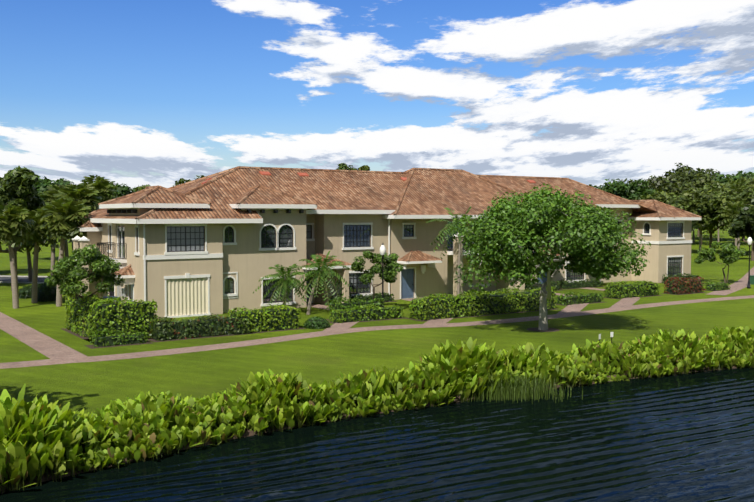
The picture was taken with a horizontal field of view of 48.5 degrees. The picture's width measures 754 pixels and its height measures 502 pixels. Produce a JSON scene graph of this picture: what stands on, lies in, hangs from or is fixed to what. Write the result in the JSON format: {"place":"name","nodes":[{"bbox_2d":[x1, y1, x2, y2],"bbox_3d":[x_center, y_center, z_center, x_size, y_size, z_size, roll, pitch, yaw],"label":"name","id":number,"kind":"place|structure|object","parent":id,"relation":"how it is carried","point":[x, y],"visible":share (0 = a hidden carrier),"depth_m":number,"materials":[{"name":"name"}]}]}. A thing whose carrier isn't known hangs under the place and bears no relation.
{"place":"outdoors","nodes":[
{"label":"outdoors","id":0,"kind":"place"},
{"bbox_2d":[0,277,47,281],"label":"road","id":1,"kind":"structure","parent":0,"point":[25,279],"depth_m":80.28,"materials":[{"name":"grey asphalt"}]},
{"bbox_2d":[0,275,47,283],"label":"road kerb","id":2,"kind":"structure","parent":1,"relation":"on","point":[18,276],"depth_m":76.61,"materials":[{"name":"grey concrete"}]},
{"bbox_2d":[0,367,753,501],"bbox_3d":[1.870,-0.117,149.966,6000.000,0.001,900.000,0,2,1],"label":"pond water","id":3,"kind":"structure","parent":0,"point":[684,437],"depth_m":22.01,"materials":[{"name":"blue liquid"}]},
{"bbox_2d":[0,326,753,493],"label":"shoreline plants","id":4,"kind":"object","parent":3,"relation":"on","point":[40,436],"visible":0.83,"depth_m":25.71,"materials":[{"name":"green plant"}]},
{"bbox_2d":[438,372,582,403],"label":"reed tufts","id":5,"kind":"object","parent":3,"relation":"on","point":[511,391],"visible":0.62,"depth_m":28.94,"materials":[{"name":"green plant"}]},
{"bbox_2d":[0,226,753,489],"bbox_3d":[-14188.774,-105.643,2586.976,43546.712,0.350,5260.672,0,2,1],"label":"lawn ground","id":6,"kind":"structure","parent":0,"point":[89,387],"depth_m":40.52,"materials":[{"name":"green plant"}]},
{"bbox_2d":[0,204,35,308],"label":"palm","id":7,"kind":"object","parent":6,"relation":"on","point":[14,221],"depth_m":55.31,"materials":[{"name":"green plant"}]},
{"bbox_2d":[0,166,44,290],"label":"tree","id":8,"kind":"object","parent":6,"relation":"on","point":[14,181],"depth_m":67.49,"materials":[{"name":"green plant"}]},
{"bbox_2d":[18,285,31,298],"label":"shrub","id":9,"kind":"object","parent":6,"relation":"on","point":[22,295],"depth_m":62.40,"materials":[{"name":"green plant"}]},
{"bbox_2d":[5,239,45,280],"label":"tree","id":10,"kind":"object","parent":6,"relation":"on","point":[29,263],"depth_m":78.08,"materials":[{"name":"green plant"}]},
{"bbox_2d":[21,207,59,302],"bbox_3d":[-23.858,0.314,59.252,3.718,6.800,3.749,0,2,1],"label":"palm","id":11,"kind":"object","parent":6,"relation":"on","point":[39,235],"depth_m":58.62,"materials":[{"name":"green plant"}]},
{"bbox_2d":[37,282,56,301],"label":"shrub","id":12,"kind":"object","parent":6,"relation":"on","point":[42,298],"depth_m":60.17,"materials":[{"name":"green plant"}]},
{"bbox_2d":[37,184,69,273],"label":"tree","id":13,"kind":"object","parent":6,"relation":"on","point":[49,196],"depth_m":77.34,"materials":[{"name":"green plant"}]},
{"bbox_2d":[36,204,73,277],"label":"tree","id":14,"kind":"object","parent":6,"relation":"on","point":[52,257],"depth_m":76.40,"materials":[{"name":"plant"}]},
{"bbox_2d":[34,176,76,249],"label":"tree","id":15,"kind":"object","parent":6,"relation":"on","point":[41,185],"depth_m":112.48,"materials":[{"name":"green plant"}]},
{"bbox_2d":[38,200,91,306],"bbox_3d":[-21.036,0.166,56.856,3.674,7.307,3.731,0,2,1],"label":"palm","id":16,"kind":"object","parent":6,"relation":"on","point":[63,217],"depth_m":56.10,"materials":[{"name":"green plant"}]},
{"bbox_2d":[53,183,101,211],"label":"palm","id":17,"kind":"object","parent":6,"relation":"on","point":[85,193],"visible":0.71,"depth_m":64.78,"materials":[{"name":"green plant"}]},
{"bbox_2d":[80,175,120,206],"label":"tree","id":18,"kind":"object","parent":6,"relation":"on","point":[103,186],"depth_m":82.64,"materials":[{"name":"green plant"}]},
{"bbox_2d":[108,181,138,198],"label":"tree","id":19,"kind":"object","parent":6,"relation":"on","point":[123,190],"depth_m":116.84,"materials":[{"name":"green plant"}]},
{"bbox_2d":[123,184,149,195],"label":"tree","id":20,"kind":"object","parent":6,"relation":"on","point":[142,187],"visible":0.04,"depth_m":108.16,"materials":[{"name":"green plant"}]},
{"bbox_2d":[173,175,204,185],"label":"tree","id":21,"kind":"object","parent":6,"relation":"on","point":[180,181],"visible":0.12,"depth_m":238.38,"materials":[{"name":"green plant"}]},
{"bbox_2d":[253,264,312,305],"bbox_3d":[-5.837,2.385,52.835,3.765,3.213,3.691,0,2,1],"label":"palm","id":22,"kind":"object","parent":6,"relation":"on","point":[291,280],"depth_m":52.35,"materials":[{"name":"green plant"}]},
{"bbox_2d":[303,316,330,328],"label":"shrub","id":23,"kind":"object","parent":6,"relation":"on","point":[307,324],"depth_m":45.85,"materials":[{"name":"green plant"}]},
{"bbox_2d":[294,251,350,314],"bbox_3d":[-3.473,1.988,52.717,3.851,4.040,4.076,0,2,1],"label":"palm","id":24,"kind":"object","parent":6,"relation":"on","point":[325,272],"depth_m":52.32,"materials":[{"name":"green plant"}]},
{"bbox_2d":[336,163,357,169],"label":"tree","id":25,"kind":"object","parent":6,"relation":"on","point":[343,166],"visible":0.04,"depth_m":329.81,"materials":[{"name":"green plant"}]},
{"bbox_2d":[358,165,369,170],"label":"tree","id":26,"kind":"object","parent":6,"relation":"on","point":[365,168],"depth_m":330.08,"materials":[{"name":"green plant"}]},
{"bbox_2d":[380,243,385,306],"bbox_3d":[0.362,1.696,52.402,0.410,4.520,0.400,0,2,1],"label":"lamp post","id":27,"kind":"object","parent":6,"relation":"on","point":[382,250],"visible":0.77,"depth_m":52.33,"materials":[{"name":"black metal"}]},
{"bbox_2d":[72,166,701,318],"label":"townhouse building","id":28,"kind":"structure","parent":6,"relation":"on","point":[221,242],"depth_m":58.33,"materials":[{"name":"paint"}]},
{"bbox_2d":[117,285,126,296],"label":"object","id":29,"kind":"structure","parent":28,"relation":"attached to","point":[121,291],"depth_m":52.80,"materials":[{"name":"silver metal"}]},
{"bbox_2d":[61,282,722,348],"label":"mulch beds","id":30,"kind":"object","parent":6,"relation":"on","point":[536,329],"depth_m":45.03,"materials":[{"name":"brown soil"}]},
{"bbox_2d":[44,244,123,334],"bbox_3d":[-15.005,2.027,42.855,3.480,4.788,4.115,0,2,1],"label":"tree","id":31,"kind":"object","parent":30,"relation":"on","point":[65,266],"depth_m":42.31,"materials":[{"name":"green plant"}]},
{"bbox_2d":[62,290,108,337],"bbox_3d":[-15.110,3.239,44.024,1.871,2.288,5.210,-2,3,-34],"label":"hedge","id":32,"kind":"object","parent":30,"relation":"on","point":[80,304],"depth_m":43.49,"materials":[{"name":"green plant"}]},
{"bbox_2d":[88,329,147,346],"bbox_3d":[-12.426,4.098,40.252,2.820,0.847,1.216,-1,3,-29],"label":"low hedge","id":33,"kind":"object","parent":30,"relation":"on","point":[119,335],"depth_m":39.94,"materials":[{"name":"green plant"}]},
{"bbox_2d":[87,295,157,339],"bbox_3d":[-12.692,3.308,42.136,3.570,2.310,1.849,-2,3,-34],"label":"hedge","id":34,"kind":"object","parent":30,"relation":"on","point":[119,300],"depth_m":41.56,"materials":[{"name":"green plant"}]},
{"bbox_2d":[149,312,249,340],"bbox_3d":[-9.080,3.772,42.971,5.458,1.281,1.518,-2,3,-36],"label":"hedge row","id":35,"kind":"object","parent":30,"relation":"on","point":[193,331],"depth_m":42.37,"materials":[{"name":"green plant"}]},
{"bbox_2d":[226,303,300,332],"bbox_3d":[-6.124,3.545,45.246,4.212,1.563,1.766,-2,3,-34],"label":"hedge","id":36,"kind":"object","parent":30,"relation":"on","point":[282,307],"depth_m":44.83,"materials":[{"name":"green plant"}]},
{"bbox_2d":[328,297,384,318],"bbox_3d":[-1.139,3.384,50.256,3.716,1.423,1.494,-2,3,-36],"label":"hedge","id":37,"kind":"object","parent":30,"relation":"on","point":[348,301],"depth_m":49.77,"materials":[{"name":"green plant"}]},
{"bbox_2d":[329,291,394,304],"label":"hedge","id":38,"kind":"object","parent":30,"relation":"on","point":[369,295],"depth_m":59.07,"materials":[{"name":"green plant"}]},
{"bbox_2d":[329,303,403,322],"bbox_3d":[-0.569,3.576,49.587,4.972,1.115,1.431,-2,3,-33],"label":"hedge","id":39,"kind":"object","parent":30,"relation":"on","point":[358,309],"depth_m":49.18,"materials":[{"name":"green plant"}]},
{"bbox_2d":[351,251,403,299],"bbox_3d":[0.011,1.944,54.727,3.510,3.924,3.506,0,2,1],"label":"small tree","id":40,"kind":"object","parent":30,"relation":"on","point":[390,273],"depth_m":54.25,"materials":[{"name":"green plant"}]},
{"bbox_2d":[408,286,556,319],"bbox_3d":[6.878,3.144,52.762,11.585,1.719,1.941,-2,3,-34],"label":"long hedge","id":41,"kind":"object","parent":30,"relation":"on","point":[480,295],"depth_m":51.68,"materials":[{"name":"green plant"}]},
{"bbox_2d":[525,280,561,290],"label":"hedge","id":42,"kind":"object","parent":30,"relation":"on","point":[527,287],"depth_m":68.76,"materials":[{"name":"green plant"}]},
{"bbox_2d":[555,291,603,304],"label":"low hedge","id":43,"kind":"object","parent":30,"relation":"on","point":[581,295],"depth_m":58.51,"materials":[{"name":"green plant"}]},
{"bbox_2d":[559,278,602,288],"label":"hedge","id":44,"kind":"object","parent":30,"relation":"on","point":[567,282],"depth_m":71.20,"materials":[{"name":"green plant"}]},
{"bbox_2d":[604,280,659,298],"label":"hedge","id":45,"kind":"object","parent":30,"relation":"on","point":[631,288],"depth_m":63.01,"materials":[{"name":"green plant"}]},
{"bbox_2d":[662,273,698,282],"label":"hedge","id":46,"kind":"object","parent":30,"relation":"on","point":[680,274],"depth_m":76.88,"materials":[{"name":"green plant"}]},
{"bbox_2d":[663,276,705,294],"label":"hedge","id":47,"kind":"object","parent":30,"relation":"on","point":[698,278],"depth_m":65.99,"materials":[{"name":"red plant"}]},
{"bbox_2d":[705,281,730,290],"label":"hedge","id":48,"kind":"object","parent":30,"relation":"on","point":[718,284],"depth_m":68.76,"materials":[{"name":"green plant"}]},
{"bbox_2d":[426,207,475,293],"bbox_3d":[5.813,0.245,59.641,4.704,6.895,4.495,0,2,1],"label":"tall palm","id":49,"kind":"object","parent":6,"relation":"on","point":[451,231],"depth_m":59.64,"materials":[{"name":"green plant"}]},
{"bbox_2d":[450,183,651,329],"bbox_3d":[9.296,0.328,45.425,10.634,7.967,9.824,0,2,1],"label":"tree","id":50,"kind":"object","parent":6,"relation":"on","point":[499,228],"depth_m":43.09,"materials":[{"name":"green plant"}]},
{"bbox_2d":[589,184,605,190],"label":"tree","id":51,"kind":"object","parent":6,"relation":"on","point":[598,187],"depth_m":224.39,"materials":[{"name":"green plant"}]},
{"bbox_2d":[602,178,654,199],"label":"tree","id":52,"kind":"object","parent":6,"relation":"on","point":[619,188],"depth_m":163.36,"materials":[{"name":"green plant"}]},
{"bbox_2d":[635,190,674,204],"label":"tree","id":53,"kind":"object","parent":6,"relation":"on","point":[661,196],"visible":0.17,"depth_m":143.45,"materials":[{"name":"green plant"}]},
{"bbox_2d":[621,173,698,195],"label":"tree","id":54,"kind":"object","parent":6,"relation":"on","point":[670,184],"visible":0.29,"depth_m":169.69,"materials":[{"name":"green plant"}]},
{"bbox_2d":[646,163,720,180],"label":"tree","id":55,"kind":"object","parent":6,"relation":"on","point":[689,173],"visible":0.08,"depth_m":210.76,"materials":[{"name":"green plant"}]},
{"bbox_2d":[666,180,744,249],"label":"tree","id":56,"kind":"object","parent":6,"relation":"on","point":[713,200],"depth_m":131.76,"materials":[{"name":"green plant"}]},
{"bbox_2d":[692,206,722,248],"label":"tree","id":57,"kind":"object","parent":6,"relation":"on","point":[711,227],"depth_m":134.13,"materials":[{"name":"green plant"}]},
{"bbox_2d":[683,173,739,244],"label":"tree","id":58,"kind":"object","parent":6,"relation":"on","point":[702,180],"depth_m":170.93,"materials":[{"name":"green plant"}]},
{"bbox_2d":[694,241,745,282],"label":"tree","id":59,"kind":"object","parent":6,"relation":"on","point":[730,250],"depth_m":75.59,"materials":[{"name":"green plant"}]},
{"bbox_2d":[710,200,753,248],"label":"tree","id":60,"kind":"object","parent":6,"relation":"on","point":[732,211],"depth_m":124.94,"materials":[{"name":"green plant"}]},
{"bbox_2d":[712,171,753,240],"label":"tree","id":61,"kind":"object","parent":6,"relation":"on","point":[721,178],"depth_m":194.36,"materials":[{"name":"green plant"}]},
{"bbox_2d":[715,188,753,225],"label":"tree","id":62,"kind":"object","parent":6,"relation":"on","point":[748,194],"visible":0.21,"depth_m":128.93,"materials":[{"name":"green plant"}]},
{"bbox_2d":[722,175,753,245],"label":"tree","id":63,"kind":"object","parent":6,"relation":"on","point":[740,186],"depth_m":164.12,"materials":[{"name":"green plant"}]},
{"bbox_2d":[727,205,753,260],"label":"tree","id":64,"kind":"object","parent":6,"relation":"on","point":[740,227],"depth_m":113.57,"materials":[{"name":"green plant"}]},
{"bbox_2d":[737,177,753,189],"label":"tree","id":65,"kind":"object","parent":6,"relation":"on","point":[749,184],"visible":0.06,"depth_m":170.36,"materials":[{"name":"green plant"}]},
{"bbox_2d":[747,236,751,288],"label":"lamp post","id":66,"kind":"object","parent":6,"relation":"on","point":[749,240],"visible":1,"depth_m":70.72,"materials":[{"name":"black metal"}]},
{"bbox_2d":[750,275,753,284],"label":"utility box","id":67,"kind":"object","parent":6,"relation":"on","point":[752,279],"visible":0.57,"depth_m":74.75,"materials":[{"name":"green metal"}]},
{"bbox_2d":[0,267,753,368],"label":"walkway","id":68,"kind":"structure","parent":0,"point":[55,351],"depth_m":44.99,"materials":[{"name":"beige concrete"}]},
{"bbox_2d":[0,0,753,191],"label":"sky","id":69,"kind":"structure","parent":0,"point":[133,93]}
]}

